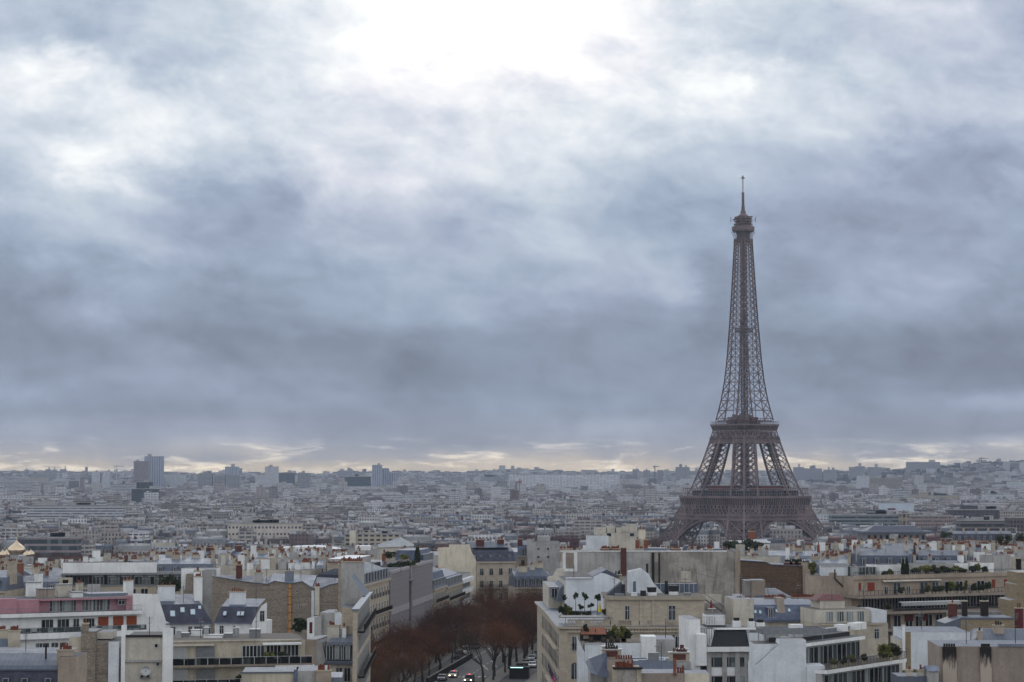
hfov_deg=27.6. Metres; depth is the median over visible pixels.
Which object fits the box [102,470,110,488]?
tower block
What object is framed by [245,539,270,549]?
apartment block
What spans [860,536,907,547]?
apartment block
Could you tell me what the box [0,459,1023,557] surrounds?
city blocks
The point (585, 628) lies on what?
shrub
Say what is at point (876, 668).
window
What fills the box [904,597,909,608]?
window
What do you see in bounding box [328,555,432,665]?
office building
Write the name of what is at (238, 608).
apartment building
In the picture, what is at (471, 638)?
street tree
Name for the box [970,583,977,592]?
shrub
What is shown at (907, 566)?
cypress tree
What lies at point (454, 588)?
apartment building
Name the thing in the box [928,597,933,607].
window
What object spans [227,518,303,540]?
office building
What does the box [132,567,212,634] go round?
apartment building
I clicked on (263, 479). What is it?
slab block
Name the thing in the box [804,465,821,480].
slab block
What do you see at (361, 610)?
window
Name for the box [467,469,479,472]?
slab block
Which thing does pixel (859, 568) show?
window
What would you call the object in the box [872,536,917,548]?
apartment block
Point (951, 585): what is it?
shrub
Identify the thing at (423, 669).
street tree
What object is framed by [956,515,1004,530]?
office building
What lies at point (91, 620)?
window
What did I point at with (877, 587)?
apartment building
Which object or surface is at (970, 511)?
apartment building
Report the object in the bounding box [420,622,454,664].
street tree
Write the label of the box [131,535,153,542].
apartment block
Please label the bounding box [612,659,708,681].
party wall building
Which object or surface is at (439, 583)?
apartment building
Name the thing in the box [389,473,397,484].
tower block
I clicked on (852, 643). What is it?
window
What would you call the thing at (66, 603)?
window
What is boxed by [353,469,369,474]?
slab block
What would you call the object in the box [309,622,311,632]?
door
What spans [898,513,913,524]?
office building
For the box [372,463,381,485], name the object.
tower block
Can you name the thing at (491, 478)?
slab block
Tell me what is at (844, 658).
shrub
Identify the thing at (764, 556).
apartment block
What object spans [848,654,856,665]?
shrub
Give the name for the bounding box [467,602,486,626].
street tree
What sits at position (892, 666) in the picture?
window
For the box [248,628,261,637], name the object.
ventilation unit
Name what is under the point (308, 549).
apartment block
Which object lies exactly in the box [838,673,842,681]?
window
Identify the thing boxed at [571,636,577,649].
window
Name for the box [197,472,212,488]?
slab block
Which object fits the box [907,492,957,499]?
slab block
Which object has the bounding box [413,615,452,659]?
street tree
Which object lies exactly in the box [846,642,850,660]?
window
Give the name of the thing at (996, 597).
window
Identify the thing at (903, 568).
cypress tree
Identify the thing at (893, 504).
office building
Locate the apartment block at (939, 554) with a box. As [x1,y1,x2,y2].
[914,541,965,559]
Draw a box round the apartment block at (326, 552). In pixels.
[299,546,360,557]
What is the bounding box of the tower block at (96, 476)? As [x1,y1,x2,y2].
[92,470,101,481]
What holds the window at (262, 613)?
in the apartment building at (238, 608)
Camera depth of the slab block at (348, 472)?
8183.70 m
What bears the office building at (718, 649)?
on the ground
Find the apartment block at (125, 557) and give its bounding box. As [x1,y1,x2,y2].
[123,549,175,560]
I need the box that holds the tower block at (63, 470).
[60,466,66,475]
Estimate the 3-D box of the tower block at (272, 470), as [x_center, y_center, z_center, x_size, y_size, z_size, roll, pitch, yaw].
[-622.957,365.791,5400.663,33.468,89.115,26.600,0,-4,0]
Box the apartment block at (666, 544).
[663,543,674,547]
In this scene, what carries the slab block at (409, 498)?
on the ground
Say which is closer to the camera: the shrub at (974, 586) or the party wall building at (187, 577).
the shrub at (974, 586)
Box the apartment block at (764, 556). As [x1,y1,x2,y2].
[714,541,789,562]
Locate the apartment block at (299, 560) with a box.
[284,552,330,563]
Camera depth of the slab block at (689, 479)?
4589.73 m
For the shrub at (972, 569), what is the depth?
431.55 m
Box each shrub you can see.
[157,572,175,588]
[169,577,178,586]
[175,582,180,591]
[263,651,274,655]
[277,651,287,656]
[291,618,306,632]
[384,551,396,560]
[387,563,408,566]
[396,560,416,566]
[399,553,409,560]
[557,604,568,617]
[566,606,572,615]
[570,611,580,614]
[581,611,591,614]
[583,624,589,638]
[605,630,614,641]
[612,624,617,641]
[614,626,627,641]
[620,628,632,641]
[722,540,738,549]
[742,538,752,553]
[749,541,763,553]
[808,561,816,574]
[830,658,836,667]
[841,656,847,666]
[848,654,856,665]
[860,653,866,663]
[877,643,892,660]
[884,603,890,611]
[887,643,902,659]
[897,586,904,594]
[910,567,920,573]
[918,564,932,573]
[925,585,931,593]
[928,564,938,573]
[932,586,938,593]
[933,566,947,573]
[938,586,945,593]
[940,531,952,538]
[944,566,953,573]
[947,581,955,592]
[952,565,962,572]
[955,584,963,592]
[964,580,968,592]
[968,565,976,572]
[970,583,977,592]
[974,563,981,572]
[978,584,984,592]
[981,566,988,572]
[984,581,991,591]
[995,534,1003,544]
[1004,534,1011,545]
[1014,533,1023,541]
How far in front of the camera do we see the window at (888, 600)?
423.70 m
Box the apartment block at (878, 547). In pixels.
[852,539,913,565]
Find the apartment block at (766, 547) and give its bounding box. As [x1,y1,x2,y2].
[745,544,788,554]
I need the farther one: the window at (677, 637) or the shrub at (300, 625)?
the shrub at (300, 625)
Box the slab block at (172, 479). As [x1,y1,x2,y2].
[164,472,185,486]
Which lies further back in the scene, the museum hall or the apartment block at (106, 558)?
the museum hall
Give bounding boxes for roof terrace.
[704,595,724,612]
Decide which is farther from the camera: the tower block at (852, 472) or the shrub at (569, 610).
the tower block at (852, 472)
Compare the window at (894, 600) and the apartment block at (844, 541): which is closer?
the window at (894, 600)
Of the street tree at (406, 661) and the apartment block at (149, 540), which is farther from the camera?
the apartment block at (149, 540)
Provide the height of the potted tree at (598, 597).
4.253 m
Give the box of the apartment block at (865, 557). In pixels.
[855,541,909,565]
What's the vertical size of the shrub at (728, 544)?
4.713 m
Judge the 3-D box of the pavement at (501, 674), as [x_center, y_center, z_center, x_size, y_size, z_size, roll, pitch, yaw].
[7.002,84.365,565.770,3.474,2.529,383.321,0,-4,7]
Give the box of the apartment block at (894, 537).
[849,534,904,551]
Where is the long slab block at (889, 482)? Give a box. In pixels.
[869,475,902,489]
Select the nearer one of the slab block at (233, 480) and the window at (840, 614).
the window at (840, 614)
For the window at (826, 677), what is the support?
in the apartment building at (838, 642)
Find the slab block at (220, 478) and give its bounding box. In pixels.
[214,473,225,485]
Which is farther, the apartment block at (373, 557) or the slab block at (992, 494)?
the slab block at (992, 494)
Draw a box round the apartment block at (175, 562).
[154,548,215,570]
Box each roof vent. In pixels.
[176,629,181,637]
[203,626,209,633]
[234,626,239,636]
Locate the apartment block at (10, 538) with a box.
[0,534,21,539]
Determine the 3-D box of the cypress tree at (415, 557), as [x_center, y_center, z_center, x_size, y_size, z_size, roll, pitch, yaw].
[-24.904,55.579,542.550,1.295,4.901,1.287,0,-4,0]
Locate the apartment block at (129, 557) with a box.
[128,551,175,560]
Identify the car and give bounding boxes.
[437,674,447,680]
[448,670,458,677]
[453,649,463,658]
[464,674,474,681]
[516,662,524,665]
[522,659,529,663]
[528,654,535,659]
[528,661,536,667]
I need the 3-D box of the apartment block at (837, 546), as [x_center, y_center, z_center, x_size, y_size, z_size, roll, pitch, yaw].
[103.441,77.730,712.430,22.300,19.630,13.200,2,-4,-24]
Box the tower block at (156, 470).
[144,454,163,485]
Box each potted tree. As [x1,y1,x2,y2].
[573,592,578,611]
[581,592,588,611]
[594,594,600,614]
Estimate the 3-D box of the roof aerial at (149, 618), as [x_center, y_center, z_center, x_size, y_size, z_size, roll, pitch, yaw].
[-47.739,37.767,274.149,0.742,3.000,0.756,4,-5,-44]
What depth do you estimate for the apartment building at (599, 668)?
274.83 m
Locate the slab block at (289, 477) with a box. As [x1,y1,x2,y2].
[279,470,294,483]
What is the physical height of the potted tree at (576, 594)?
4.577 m
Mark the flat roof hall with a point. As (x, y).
(366, 550)
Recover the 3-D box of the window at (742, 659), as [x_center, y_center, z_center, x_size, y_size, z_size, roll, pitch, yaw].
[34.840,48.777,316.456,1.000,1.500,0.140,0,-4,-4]
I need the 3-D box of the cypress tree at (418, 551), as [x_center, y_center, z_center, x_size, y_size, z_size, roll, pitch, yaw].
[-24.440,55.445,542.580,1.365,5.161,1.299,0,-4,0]
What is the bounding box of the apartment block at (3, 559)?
[0,556,6,569]
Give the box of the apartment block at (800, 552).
[759,542,819,562]
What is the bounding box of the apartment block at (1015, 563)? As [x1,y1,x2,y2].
[973,553,1023,571]
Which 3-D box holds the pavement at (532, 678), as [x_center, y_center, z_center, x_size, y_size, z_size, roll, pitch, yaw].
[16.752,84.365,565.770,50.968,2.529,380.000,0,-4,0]
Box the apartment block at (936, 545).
[928,538,975,556]
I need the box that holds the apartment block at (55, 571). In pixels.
[2,560,62,574]
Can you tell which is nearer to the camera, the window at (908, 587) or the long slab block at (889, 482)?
the window at (908, 587)
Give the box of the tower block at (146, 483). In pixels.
[136,480,152,487]
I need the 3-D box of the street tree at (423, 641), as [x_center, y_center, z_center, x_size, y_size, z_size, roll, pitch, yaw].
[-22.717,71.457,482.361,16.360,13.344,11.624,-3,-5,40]
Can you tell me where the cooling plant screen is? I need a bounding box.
[756,624,824,641]
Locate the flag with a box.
[548,664,556,681]
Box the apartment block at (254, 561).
[209,551,283,563]
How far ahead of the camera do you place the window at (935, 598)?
428.49 m
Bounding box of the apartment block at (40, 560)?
[6,555,72,567]
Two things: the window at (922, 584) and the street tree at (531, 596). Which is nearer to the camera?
the window at (922, 584)
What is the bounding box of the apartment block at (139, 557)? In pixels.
[137,553,165,559]
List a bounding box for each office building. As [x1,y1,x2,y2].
[27,501,124,519]
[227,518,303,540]
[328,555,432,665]
[345,474,370,485]
[679,613,764,681]
[815,509,832,520]
[828,510,898,527]
[878,499,913,511]
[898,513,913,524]
[908,513,952,532]
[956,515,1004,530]
[1000,509,1023,518]
[1004,515,1023,531]
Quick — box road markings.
[447,643,520,680]
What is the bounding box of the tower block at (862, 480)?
[856,474,868,488]
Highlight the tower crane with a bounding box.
[114,465,123,482]
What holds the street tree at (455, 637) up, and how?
on the ground
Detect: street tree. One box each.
[370,614,427,681]
[370,631,414,681]
[370,636,390,666]
[370,638,406,669]
[370,649,389,665]
[370,660,409,681]
[370,666,398,681]
[371,655,391,675]
[372,660,396,681]
[380,624,421,681]
[384,648,422,681]
[390,653,431,681]
[393,623,442,675]
[395,626,438,672]
[400,641,436,681]
[401,629,444,681]
[404,618,444,670]
[407,637,450,675]
[411,602,468,662]
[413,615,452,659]
[419,623,460,668]
[420,610,471,656]
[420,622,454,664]
[422,639,454,670]
[424,594,476,653]
[432,604,483,647]
[440,627,468,662]
[444,620,488,681]
[447,602,479,632]
[449,602,485,647]
[455,613,524,675]
[460,587,501,635]
[460,603,487,630]
[462,604,496,630]
[462,607,523,669]
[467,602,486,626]
[467,617,526,679]
[471,577,507,617]
[474,596,536,668]
[477,598,498,617]
[479,623,520,662]
[484,595,502,619]
[484,624,536,671]
[489,602,536,657]
[493,589,542,647]
[494,606,535,661]
[497,589,510,605]
[508,584,542,602]
[509,609,536,658]
[512,583,542,605]
[515,605,536,655]
[517,597,537,649]
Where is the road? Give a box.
[411,637,536,681]
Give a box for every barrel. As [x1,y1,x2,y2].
[589,636,593,642]
[601,636,605,642]
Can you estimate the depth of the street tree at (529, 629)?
536.28 m
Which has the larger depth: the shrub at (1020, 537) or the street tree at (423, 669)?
the shrub at (1020, 537)
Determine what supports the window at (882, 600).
in the apartment building at (877, 587)
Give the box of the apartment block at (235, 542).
[228,538,248,548]
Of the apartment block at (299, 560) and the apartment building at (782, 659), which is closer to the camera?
the apartment building at (782, 659)
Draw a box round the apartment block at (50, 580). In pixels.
[23,565,88,595]
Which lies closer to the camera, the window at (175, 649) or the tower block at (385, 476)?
the window at (175, 649)
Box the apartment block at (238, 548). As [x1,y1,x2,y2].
[181,543,241,558]
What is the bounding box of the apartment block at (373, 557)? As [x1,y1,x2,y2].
[371,555,395,559]
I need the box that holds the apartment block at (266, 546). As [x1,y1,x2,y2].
[233,545,274,550]
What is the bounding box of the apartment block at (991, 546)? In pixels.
[968,540,1023,551]
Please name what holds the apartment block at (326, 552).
on the ground
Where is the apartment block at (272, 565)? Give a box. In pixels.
[246,555,330,586]
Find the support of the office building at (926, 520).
on the ground
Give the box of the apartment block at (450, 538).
[432,535,454,542]
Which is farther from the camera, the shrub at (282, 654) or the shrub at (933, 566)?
the shrub at (933, 566)
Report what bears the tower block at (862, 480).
on the ground
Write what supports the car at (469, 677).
on the road
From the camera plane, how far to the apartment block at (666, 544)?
812.93 m
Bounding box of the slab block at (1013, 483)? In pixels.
[1006,478,1023,487]
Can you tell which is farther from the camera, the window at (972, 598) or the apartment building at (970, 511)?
the apartment building at (970, 511)
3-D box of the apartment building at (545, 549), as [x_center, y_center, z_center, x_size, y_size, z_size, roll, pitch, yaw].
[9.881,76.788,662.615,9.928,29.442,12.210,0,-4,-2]
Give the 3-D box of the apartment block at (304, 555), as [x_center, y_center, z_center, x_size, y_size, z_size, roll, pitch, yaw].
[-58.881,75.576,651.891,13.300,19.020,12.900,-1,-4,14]
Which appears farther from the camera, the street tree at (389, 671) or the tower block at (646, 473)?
the tower block at (646, 473)
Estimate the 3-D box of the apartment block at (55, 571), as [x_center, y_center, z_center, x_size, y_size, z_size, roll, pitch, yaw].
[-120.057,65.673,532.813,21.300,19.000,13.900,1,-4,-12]
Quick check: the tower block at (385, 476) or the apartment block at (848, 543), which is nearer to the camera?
the apartment block at (848, 543)
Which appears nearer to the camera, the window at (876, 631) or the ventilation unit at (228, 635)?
the ventilation unit at (228, 635)
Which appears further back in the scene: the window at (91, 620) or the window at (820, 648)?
the window at (91, 620)
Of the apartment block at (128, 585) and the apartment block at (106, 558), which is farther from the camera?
the apartment block at (106, 558)
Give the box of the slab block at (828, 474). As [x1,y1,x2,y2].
[823,467,836,481]
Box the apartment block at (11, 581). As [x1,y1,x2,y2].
[0,558,23,596]
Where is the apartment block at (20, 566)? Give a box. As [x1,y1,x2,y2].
[0,559,30,575]
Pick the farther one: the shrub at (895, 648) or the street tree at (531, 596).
the street tree at (531, 596)
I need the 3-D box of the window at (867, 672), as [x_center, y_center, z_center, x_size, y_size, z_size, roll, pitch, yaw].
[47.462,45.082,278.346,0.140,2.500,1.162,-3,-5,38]
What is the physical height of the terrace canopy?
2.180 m
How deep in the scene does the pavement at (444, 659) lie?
510.53 m
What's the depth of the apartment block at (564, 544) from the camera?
711.94 m
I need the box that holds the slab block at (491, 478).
[451,474,507,482]
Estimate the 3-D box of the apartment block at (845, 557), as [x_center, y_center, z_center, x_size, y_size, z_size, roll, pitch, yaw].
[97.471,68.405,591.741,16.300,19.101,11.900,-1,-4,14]
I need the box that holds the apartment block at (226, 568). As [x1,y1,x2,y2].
[198,550,275,574]
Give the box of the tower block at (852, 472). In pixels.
[849,467,855,479]
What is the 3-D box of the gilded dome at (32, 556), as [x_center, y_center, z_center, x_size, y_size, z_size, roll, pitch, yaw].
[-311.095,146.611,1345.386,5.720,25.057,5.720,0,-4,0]
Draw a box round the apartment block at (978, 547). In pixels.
[964,539,1004,550]
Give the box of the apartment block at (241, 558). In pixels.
[231,555,318,575]
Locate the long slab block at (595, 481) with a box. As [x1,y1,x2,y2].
[509,474,619,489]
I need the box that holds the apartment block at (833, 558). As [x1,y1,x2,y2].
[794,550,851,573]
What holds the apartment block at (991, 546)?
on the ground
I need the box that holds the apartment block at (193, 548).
[179,543,216,554]
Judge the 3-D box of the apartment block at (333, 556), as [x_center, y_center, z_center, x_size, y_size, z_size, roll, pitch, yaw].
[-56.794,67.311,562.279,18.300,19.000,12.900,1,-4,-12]
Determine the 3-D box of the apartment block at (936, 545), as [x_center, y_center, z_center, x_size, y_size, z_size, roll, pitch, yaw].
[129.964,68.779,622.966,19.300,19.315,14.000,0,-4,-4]
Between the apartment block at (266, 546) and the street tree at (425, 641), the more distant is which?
the apartment block at (266, 546)
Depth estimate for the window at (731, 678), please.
316.18 m
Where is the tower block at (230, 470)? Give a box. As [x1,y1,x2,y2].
[225,464,238,480]
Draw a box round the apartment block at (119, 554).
[118,551,149,556]
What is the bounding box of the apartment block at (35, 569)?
[2,564,39,574]
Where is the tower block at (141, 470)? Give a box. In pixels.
[133,460,148,482]
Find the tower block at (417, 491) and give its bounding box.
[413,486,427,495]
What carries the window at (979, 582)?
in the apartment building at (877, 587)
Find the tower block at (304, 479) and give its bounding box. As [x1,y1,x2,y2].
[298,471,310,487]
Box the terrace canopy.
[560,615,608,625]
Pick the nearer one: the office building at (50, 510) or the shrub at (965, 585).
the shrub at (965, 585)
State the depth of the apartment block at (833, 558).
561.61 m
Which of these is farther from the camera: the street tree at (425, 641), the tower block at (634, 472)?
the tower block at (634, 472)
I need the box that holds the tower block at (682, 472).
[676,464,689,480]
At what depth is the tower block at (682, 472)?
6387.28 m
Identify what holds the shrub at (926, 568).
on the apartment building at (877, 587)
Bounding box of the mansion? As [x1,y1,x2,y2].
[945,527,1012,543]
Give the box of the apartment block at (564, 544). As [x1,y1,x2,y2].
[560,542,585,549]
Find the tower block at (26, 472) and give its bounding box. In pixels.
[24,468,28,476]
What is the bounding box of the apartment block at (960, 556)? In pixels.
[957,546,1023,570]
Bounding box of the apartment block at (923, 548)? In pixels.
[918,538,969,549]
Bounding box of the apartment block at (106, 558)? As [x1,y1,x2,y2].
[88,555,149,560]
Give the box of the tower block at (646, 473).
[643,469,649,477]
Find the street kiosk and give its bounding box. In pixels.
[508,666,530,678]
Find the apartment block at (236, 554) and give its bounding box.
[230,545,281,558]
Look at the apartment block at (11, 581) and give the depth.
441.14 m
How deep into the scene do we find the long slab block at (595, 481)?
5587.50 m
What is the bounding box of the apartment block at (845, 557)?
[826,549,851,559]
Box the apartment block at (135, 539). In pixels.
[115,535,144,542]
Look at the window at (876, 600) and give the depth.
422.46 m
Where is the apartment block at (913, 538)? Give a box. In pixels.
[876,536,918,543]
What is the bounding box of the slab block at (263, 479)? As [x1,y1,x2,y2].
[255,473,272,486]
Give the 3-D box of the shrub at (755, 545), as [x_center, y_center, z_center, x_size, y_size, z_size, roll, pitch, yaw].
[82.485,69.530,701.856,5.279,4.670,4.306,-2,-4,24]
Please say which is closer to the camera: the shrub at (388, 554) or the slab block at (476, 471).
the shrub at (388, 554)
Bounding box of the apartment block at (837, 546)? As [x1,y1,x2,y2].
[789,540,842,554]
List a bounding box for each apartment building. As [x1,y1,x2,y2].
[0,581,146,646]
[0,625,20,646]
[0,643,86,681]
[25,532,81,559]
[61,550,180,593]
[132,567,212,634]
[173,633,313,681]
[213,587,271,633]
[240,664,342,681]
[306,621,352,681]
[312,557,392,667]
[338,556,375,681]
[344,529,402,548]
[395,545,448,634]
[433,537,515,624]
[435,565,465,640]
[457,572,473,604]
[508,560,549,637]
[517,536,526,565]
[527,536,559,575]
[534,564,705,681]
[577,627,674,681]
[585,642,691,681]
[586,524,637,549]
[725,593,813,635]
[728,529,794,549]
[732,579,790,597]
[748,636,824,681]
[769,622,906,681]
[800,593,887,656]
[805,563,853,605]
[818,554,1010,642]
[852,526,933,544]
[891,665,939,681]
[945,505,1003,519]
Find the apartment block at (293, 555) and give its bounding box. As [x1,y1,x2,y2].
[247,545,320,559]
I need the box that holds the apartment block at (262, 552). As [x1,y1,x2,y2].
[244,544,293,557]
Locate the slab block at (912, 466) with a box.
[906,460,939,470]
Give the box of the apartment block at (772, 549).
[747,546,811,554]
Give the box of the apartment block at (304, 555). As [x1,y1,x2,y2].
[301,552,346,557]
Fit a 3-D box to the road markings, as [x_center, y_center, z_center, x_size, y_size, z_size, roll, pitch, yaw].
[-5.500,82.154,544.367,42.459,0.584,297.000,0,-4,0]
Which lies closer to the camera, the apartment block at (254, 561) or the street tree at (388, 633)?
the street tree at (388, 633)
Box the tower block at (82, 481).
[80,474,84,489]
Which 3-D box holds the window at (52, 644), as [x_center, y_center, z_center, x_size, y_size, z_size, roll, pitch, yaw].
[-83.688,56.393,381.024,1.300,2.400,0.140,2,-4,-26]
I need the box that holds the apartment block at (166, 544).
[153,537,178,552]
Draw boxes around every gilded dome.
[0,550,6,557]
[4,548,9,560]
[8,538,25,560]
[23,551,30,563]
[29,550,34,563]
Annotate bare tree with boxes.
[35,550,53,559]
[44,550,67,559]
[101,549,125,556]
[523,531,535,539]
[556,535,576,542]
[561,530,580,540]
[648,536,661,544]
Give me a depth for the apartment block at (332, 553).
622.42 m
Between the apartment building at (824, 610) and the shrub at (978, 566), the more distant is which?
the shrub at (978, 566)
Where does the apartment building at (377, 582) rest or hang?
on the ground
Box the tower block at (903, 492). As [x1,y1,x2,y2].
[893,487,908,497]
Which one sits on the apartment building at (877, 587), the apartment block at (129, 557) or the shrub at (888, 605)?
the shrub at (888, 605)
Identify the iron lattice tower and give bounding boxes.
[655,176,829,546]
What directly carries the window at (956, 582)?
in the apartment building at (877, 587)
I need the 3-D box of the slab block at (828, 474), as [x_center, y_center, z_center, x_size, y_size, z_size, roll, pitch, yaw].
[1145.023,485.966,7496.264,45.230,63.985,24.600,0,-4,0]
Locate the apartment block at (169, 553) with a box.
[149,545,204,559]
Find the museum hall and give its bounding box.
[283,545,340,550]
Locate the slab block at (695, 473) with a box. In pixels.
[690,469,704,479]
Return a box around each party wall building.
[69,618,172,681]
[181,567,219,633]
[212,561,337,633]
[296,607,341,656]
[543,567,623,610]
[553,526,740,602]
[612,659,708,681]
[740,559,810,595]
[891,621,1023,672]
[927,640,1023,681]
[936,596,1023,631]
[998,570,1023,627]
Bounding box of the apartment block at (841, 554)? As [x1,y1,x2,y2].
[820,552,843,559]
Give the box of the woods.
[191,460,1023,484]
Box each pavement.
[386,624,484,681]
[485,643,536,681]
[525,672,536,681]
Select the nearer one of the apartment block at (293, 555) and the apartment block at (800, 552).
the apartment block at (800, 552)
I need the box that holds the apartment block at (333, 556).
[294,555,334,568]
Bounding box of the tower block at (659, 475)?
[657,470,662,481]
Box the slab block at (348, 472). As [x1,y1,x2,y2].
[337,468,351,475]
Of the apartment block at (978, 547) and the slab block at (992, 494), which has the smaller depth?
the apartment block at (978, 547)
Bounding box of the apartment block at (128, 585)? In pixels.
[33,573,133,594]
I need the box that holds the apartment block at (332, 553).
[316,549,360,559]
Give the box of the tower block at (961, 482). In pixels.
[956,480,964,484]
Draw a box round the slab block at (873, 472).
[868,464,880,477]
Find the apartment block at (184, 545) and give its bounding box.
[177,542,200,550]
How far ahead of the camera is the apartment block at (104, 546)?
1525.93 m
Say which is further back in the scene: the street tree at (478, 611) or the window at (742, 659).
the street tree at (478, 611)
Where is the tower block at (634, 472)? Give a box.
[632,467,638,478]
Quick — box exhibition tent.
[372,537,413,559]
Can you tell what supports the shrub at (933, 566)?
on the apartment building at (877, 587)
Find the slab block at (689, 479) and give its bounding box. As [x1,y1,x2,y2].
[680,475,700,489]
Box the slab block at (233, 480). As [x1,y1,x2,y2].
[226,471,239,486]
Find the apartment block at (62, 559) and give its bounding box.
[60,553,118,567]
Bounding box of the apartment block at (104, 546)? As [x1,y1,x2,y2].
[94,540,113,554]
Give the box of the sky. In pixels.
[0,0,1023,473]
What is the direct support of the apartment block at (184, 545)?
on the ground
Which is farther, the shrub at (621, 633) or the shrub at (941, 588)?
the shrub at (941, 588)
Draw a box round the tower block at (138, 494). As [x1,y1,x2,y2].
[132,486,159,502]
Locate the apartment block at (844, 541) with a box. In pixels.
[832,539,864,544]
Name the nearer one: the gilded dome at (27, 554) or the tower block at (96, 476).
the gilded dome at (27, 554)
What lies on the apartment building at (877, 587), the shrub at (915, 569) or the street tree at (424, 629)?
the shrub at (915, 569)
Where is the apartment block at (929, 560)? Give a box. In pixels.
[911,551,964,562]
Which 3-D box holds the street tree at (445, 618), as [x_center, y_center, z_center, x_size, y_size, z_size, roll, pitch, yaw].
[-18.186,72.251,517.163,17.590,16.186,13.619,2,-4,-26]
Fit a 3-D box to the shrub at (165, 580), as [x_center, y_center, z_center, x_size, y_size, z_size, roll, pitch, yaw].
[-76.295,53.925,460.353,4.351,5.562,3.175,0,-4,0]
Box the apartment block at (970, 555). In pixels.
[967,543,1018,559]
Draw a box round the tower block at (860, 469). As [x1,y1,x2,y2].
[855,463,864,477]
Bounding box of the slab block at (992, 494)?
[982,490,1013,499]
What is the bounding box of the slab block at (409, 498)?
[401,494,435,501]
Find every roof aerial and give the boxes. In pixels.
[146,616,152,634]
[654,642,664,659]
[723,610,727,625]
[964,620,972,643]
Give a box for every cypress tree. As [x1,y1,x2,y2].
[414,545,418,562]
[417,544,420,562]
[900,558,905,574]
[905,556,909,573]
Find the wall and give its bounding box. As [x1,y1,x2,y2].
[426,653,472,681]
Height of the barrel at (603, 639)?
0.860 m
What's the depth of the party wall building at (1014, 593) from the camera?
398.98 m
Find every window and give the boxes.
[41,619,53,627]
[49,601,55,611]
[51,642,57,646]
[56,600,62,611]
[57,619,68,627]
[63,600,69,610]
[70,600,75,610]
[73,618,78,626]
[82,597,88,610]
[89,600,95,610]
[89,618,94,626]
[96,599,102,610]
[103,599,109,609]
[118,599,124,604]
[141,589,147,593]
[173,647,179,658]
[173,669,179,680]
[178,647,186,658]
[178,669,187,680]
[219,626,223,633]
[242,645,249,657]
[250,645,256,657]
[257,645,263,655]
[260,611,264,620]
[266,645,273,653]
[274,645,280,656]
[283,645,290,656]
[291,645,298,656]
[344,668,350,681]
[360,610,361,626]
[489,568,493,574]
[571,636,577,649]
[571,663,576,678]
[625,606,629,618]
[668,605,675,619]
[675,636,678,649]
[714,657,721,666]
[714,676,721,681]
[729,657,734,666]
[729,676,734,681]
[740,657,744,666]
[740,676,744,681]
[806,647,808,662]
[809,647,813,662]
[814,646,818,662]
[818,646,822,664]
[823,645,827,664]
[824,675,828,681]
[826,611,832,621]
[828,644,832,663]
[829,674,833,681]
[832,644,836,659]
[833,673,837,681]
[837,611,843,621]
[837,643,841,661]
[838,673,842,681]
[842,643,845,656]
[842,672,846,681]
[846,611,853,621]
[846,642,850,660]
[847,671,851,681]
[851,641,854,655]
[852,671,855,681]
[855,641,859,659]
[856,670,860,681]
[857,611,863,621]
[858,567,861,574]
[861,669,864,681]
[862,599,867,606]
[865,669,869,681]
[868,598,873,607]
[869,668,873,681]
[874,598,879,608]
[874,629,878,638]
[874,667,877,681]
[878,667,882,681]
[880,598,885,609]
[882,666,886,681]
[886,598,891,605]
[887,665,890,681]
[891,665,894,672]
[892,598,897,608]
[893,582,900,593]
[893,615,900,625]
[895,664,899,672]
[898,598,903,608]
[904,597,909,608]
[905,621,912,625]
[907,586,910,593]
[910,597,915,608]
[915,615,922,625]
[916,597,921,608]
[920,582,927,593]
[922,597,927,607]
[925,614,932,625]
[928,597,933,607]
[932,582,939,591]
[934,597,939,607]
[935,614,942,625]
[940,596,945,607]
[944,581,952,592]
[955,581,962,590]
[958,596,963,606]
[964,596,969,606]
[970,596,975,606]
[976,595,981,606]
[977,580,984,589]
[988,595,993,605]
[994,595,999,605]
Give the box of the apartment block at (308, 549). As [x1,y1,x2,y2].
[281,543,331,555]
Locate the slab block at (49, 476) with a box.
[32,470,56,480]
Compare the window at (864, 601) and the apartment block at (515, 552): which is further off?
the apartment block at (515, 552)
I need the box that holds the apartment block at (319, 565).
[316,550,387,572]
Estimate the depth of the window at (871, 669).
279.37 m
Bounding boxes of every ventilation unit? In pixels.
[181,632,189,636]
[191,629,202,635]
[203,634,223,637]
[224,633,232,637]
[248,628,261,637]
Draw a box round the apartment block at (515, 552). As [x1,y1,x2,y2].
[505,544,516,568]
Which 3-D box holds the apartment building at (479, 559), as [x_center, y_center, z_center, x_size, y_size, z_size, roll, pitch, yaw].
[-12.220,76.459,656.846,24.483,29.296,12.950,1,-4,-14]
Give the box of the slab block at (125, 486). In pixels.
[112,480,134,494]
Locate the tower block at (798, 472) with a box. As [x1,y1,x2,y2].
[793,464,803,479]
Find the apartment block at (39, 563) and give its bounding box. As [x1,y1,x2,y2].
[24,560,65,569]
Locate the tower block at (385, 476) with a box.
[382,468,388,485]
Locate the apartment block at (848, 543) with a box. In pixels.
[825,540,859,551]
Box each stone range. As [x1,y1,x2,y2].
[410,512,497,516]
[445,517,511,525]
[493,515,553,521]
[554,513,664,519]
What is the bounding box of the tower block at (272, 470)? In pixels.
[265,465,278,482]
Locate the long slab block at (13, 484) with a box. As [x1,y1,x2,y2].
[0,478,65,491]
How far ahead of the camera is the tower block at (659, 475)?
6985.44 m
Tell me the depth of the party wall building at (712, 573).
489.59 m
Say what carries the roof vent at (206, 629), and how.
on the apartment building at (201, 659)
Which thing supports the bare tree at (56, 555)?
on the ground
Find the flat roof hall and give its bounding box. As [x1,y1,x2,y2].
[347,545,376,559]
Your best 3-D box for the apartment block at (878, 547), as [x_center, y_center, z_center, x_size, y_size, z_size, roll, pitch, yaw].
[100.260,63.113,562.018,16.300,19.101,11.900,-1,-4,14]

